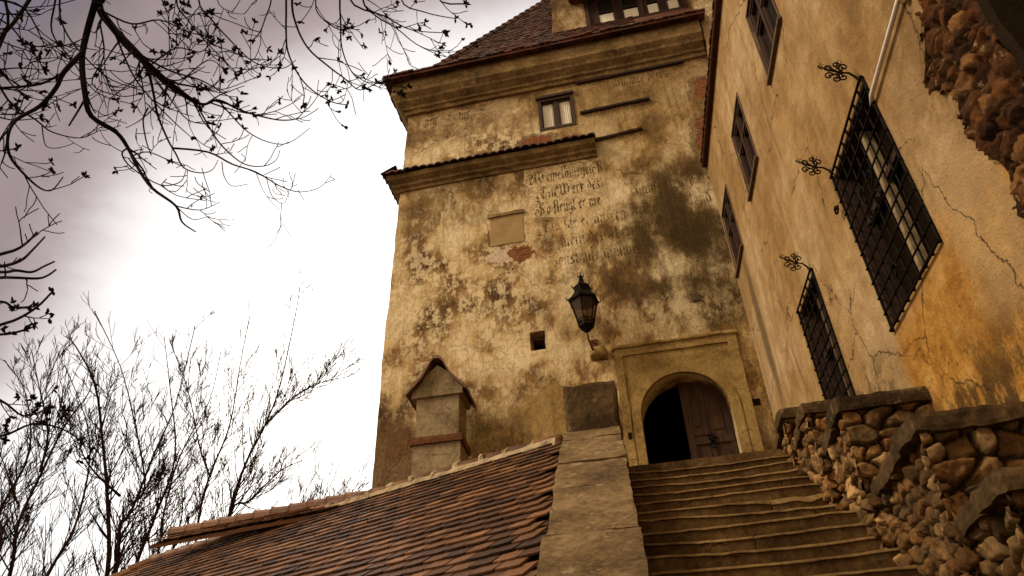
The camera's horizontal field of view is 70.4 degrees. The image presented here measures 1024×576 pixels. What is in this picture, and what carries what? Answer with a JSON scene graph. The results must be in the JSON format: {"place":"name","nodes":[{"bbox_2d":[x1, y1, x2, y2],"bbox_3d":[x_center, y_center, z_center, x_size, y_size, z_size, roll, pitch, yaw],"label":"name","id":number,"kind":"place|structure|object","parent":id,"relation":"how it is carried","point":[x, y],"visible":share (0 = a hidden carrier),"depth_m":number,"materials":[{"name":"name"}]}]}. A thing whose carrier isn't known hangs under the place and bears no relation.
{"place":"outdoors","nodes":[
{"label":"outdoors","id":0,"kind":"place"},
{"bbox_2d":[0,0,540,575],"label":"sky","id":1,"kind":"structure","parent":0,"point":[122,243],"materials":[{"name":"white"}]},
{"bbox_2d":[110,355,562,575],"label":"tiled house","id":2,"kind":"structure","parent":0,"point":[447,507],"depth_m":10.52,"materials":[{"name":"tile"}]},
{"bbox_3d":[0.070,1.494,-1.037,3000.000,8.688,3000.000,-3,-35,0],"label":"ground","id":3,"kind":"structure","parent":0,"visible":0},
{"bbox_2d":[0,329,129,575],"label":"bare tree","id":4,"kind":"object","parent":3,"relation":"on","point":[24,517],"visible":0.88,"depth_m":24.06,"materials":[{"name":"black plant"}]},
{"bbox_2d":[34,291,215,575],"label":"bare tree","id":5,"kind":"object","parent":3,"relation":"on","point":[144,493],"visible":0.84,"depth_m":26.12,"materials":[{"name":"black plant"}]},
{"bbox_2d":[143,339,238,557],"bbox_3d":[-15.061,11.909,30.889,3.012,20.650,4.679,21,-41,-30],"label":"bare tree","id":6,"kind":"object","parent":3,"relation":"on","point":[181,483],"visible":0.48,"depth_m":32.82,"materials":[{"name":"black plant"}]},
{"bbox_2d":[0,0,479,463],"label":"overhanging tree","id":7,"kind":"object","parent":3,"relation":"on","point":[150,68],"visible":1,"depth_m":4.77,"materials":[{"name":"brown plant"}]},
{"bbox_2d":[164,261,368,545],"bbox_3d":[-10.176,8.623,26.534,10.070,20.699,4.379,-12,-36,14],"label":"bare tree","id":8,"kind":"object","parent":3,"relation":"on","point":[239,482],"visible":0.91,"depth_m":29.00,"materials":[{"name":"black plant"}]},
{"bbox_2d":[282,433,371,503],"bbox_3d":[-9.337,14.726,31.667,5.157,16.468,3.710,17,-39,-25],"label":"bare tree","id":9,"kind":"object","parent":3,"relation":"on","point":[318,487],"visible":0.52,"depth_m":35.55,"materials":[{"name":"black plant"}]},
{"bbox_2d":[372,0,774,487],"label":"castle tower","id":10,"kind":"structure","parent":3,"relation":"on","point":[552,151],"depth_m":17.14,"materials":[{"name":"paint"}]},
{"bbox_2d":[490,213,524,246],"bbox_3d":[-0.124,-1.409,17.562,0.839,0.886,0.025,-9,-35,9],"label":"walled up window","id":11,"kind":"structure","parent":10,"relation":"in","point":[508,229],"depth_m":17.54,"materials":[{"name":"paint"}]},
{"bbox_2d":[535,90,575,130],"bbox_3d":[1.192,-4.712,19.516,1.050,1.290,0.230,-9,-35,9],"label":"window","id":12,"kind":"structure","parent":10,"relation":"in","point":[555,110],"depth_m":19.58,"materials":[{"name":"brown wood"}]},
{"bbox_2d":[566,272,600,349],"bbox_3d":[1.514,0.459,15.267,0.763,1.788,0.906,-3,-35,0],"label":"wall lantern","id":13,"kind":"object","parent":10,"relation":"attached to","point":[583,301],"depth_m":15.04,"materials":[{"name":"black metal"}]},
{"bbox_2d":[677,382,739,458],"bbox_3d":[3.893,3.048,13.952,0.940,2.960,0.175,-9,-35,9],"label":"door","id":14,"kind":"structure","parent":10,"relation":"in","point":[710,431],"depth_m":14.23,"materials":[{"name":"brown wood"}]},
{"bbox_2d":[534,381,648,575],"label":"stone parapet","id":15,"kind":"structure","parent":3,"relation":"on","point":[593,528],"depth_m":7.41,"materials":[{"name":"stone"}]},
{"bbox_2d":[628,448,921,575],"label":"stone stairs","id":16,"kind":"structure","parent":3,"relation":"on","point":[767,513],"depth_m":7.58,"materials":[{"name":"brown stone"}]},
{"bbox_2d":[774,406,805,475],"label":"rubble wall","id":17,"kind":"structure","parent":16,"relation":"on","point":[784,424],"depth_m":9.43,"materials":[{"name":"stone"}]},
{"bbox_2d":[790,393,871,509],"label":"rubble wall","id":18,"kind":"structure","parent":16,"relation":"on","point":[810,429],"depth_m":8.27,"materials":[{"name":"stone"}]},
{"bbox_2d":[822,387,933,566],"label":"rubble wall","id":19,"kind":"structure","parent":16,"relation":"on","point":[860,430],"depth_m":6.99,"materials":[{"name":"stone"}]},
{"bbox_2d":[857,402,1023,575],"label":"rubble wall","id":20,"kind":"structure","parent":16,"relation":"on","point":[934,467],"depth_m":5.32,"materials":[{"name":"stone"}]},
{"bbox_2d":[923,464,1023,575],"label":"rubble wall","id":21,"kind":"structure","parent":16,"relation":"on","point":[989,515],"depth_m":4.47,"materials":[{"name":"stone"}]},
{"bbox_2d":[688,0,1023,420],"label":"castle wing","id":22,"kind":"structure","parent":3,"relation":"on","point":[862,161],"depth_m":7.81,"materials":[{"name":"beige paint"}]},
{"bbox_2d":[721,184,743,277],"bbox_3d":[4.670,-1.216,15.286,0.192,1.670,1.140,-7,-35,6],"label":"window","id":23,"kind":"structure","parent":22,"relation":"in","point":[737,245],"depth_m":15.43,"materials":[{"name":"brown wood"}]},
{"bbox_2d":[731,92,758,201],"bbox_3d":[4.282,-2.595,13.274,0.192,1.670,1.160,-7,-35,6],"label":"window","id":24,"kind":"structure","parent":22,"relation":"in","point":[741,137],"depth_m":13.42,"materials":[{"name":"brown wood"}]},
{"bbox_2d":[745,0,781,85],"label":"window","id":25,"kind":"structure","parent":22,"relation":"in","point":[763,17],"depth_m":11.17,"materials":[{"name":"brown wood"}]},
{"bbox_2d":[800,276,855,399],"bbox_3d":[4.454,0.932,9.933,0.267,2.250,1.230,-7,-35,6],"label":"window","id":26,"kind":"structure","parent":22,"relation":"in","point":[815,290],"depth_m":10.42,"materials":[{"name":"black metal"}]},
{"bbox_2d":[835,79,940,323],"bbox_3d":[3.974,-0.901,7.587,0.267,2.240,1.630,-7,-35,6],"label":"window","id":27,"kind":"structure","parent":22,"relation":"in","point":[931,238],"depth_m":7.90,"materials":[{"name":"black metal"}]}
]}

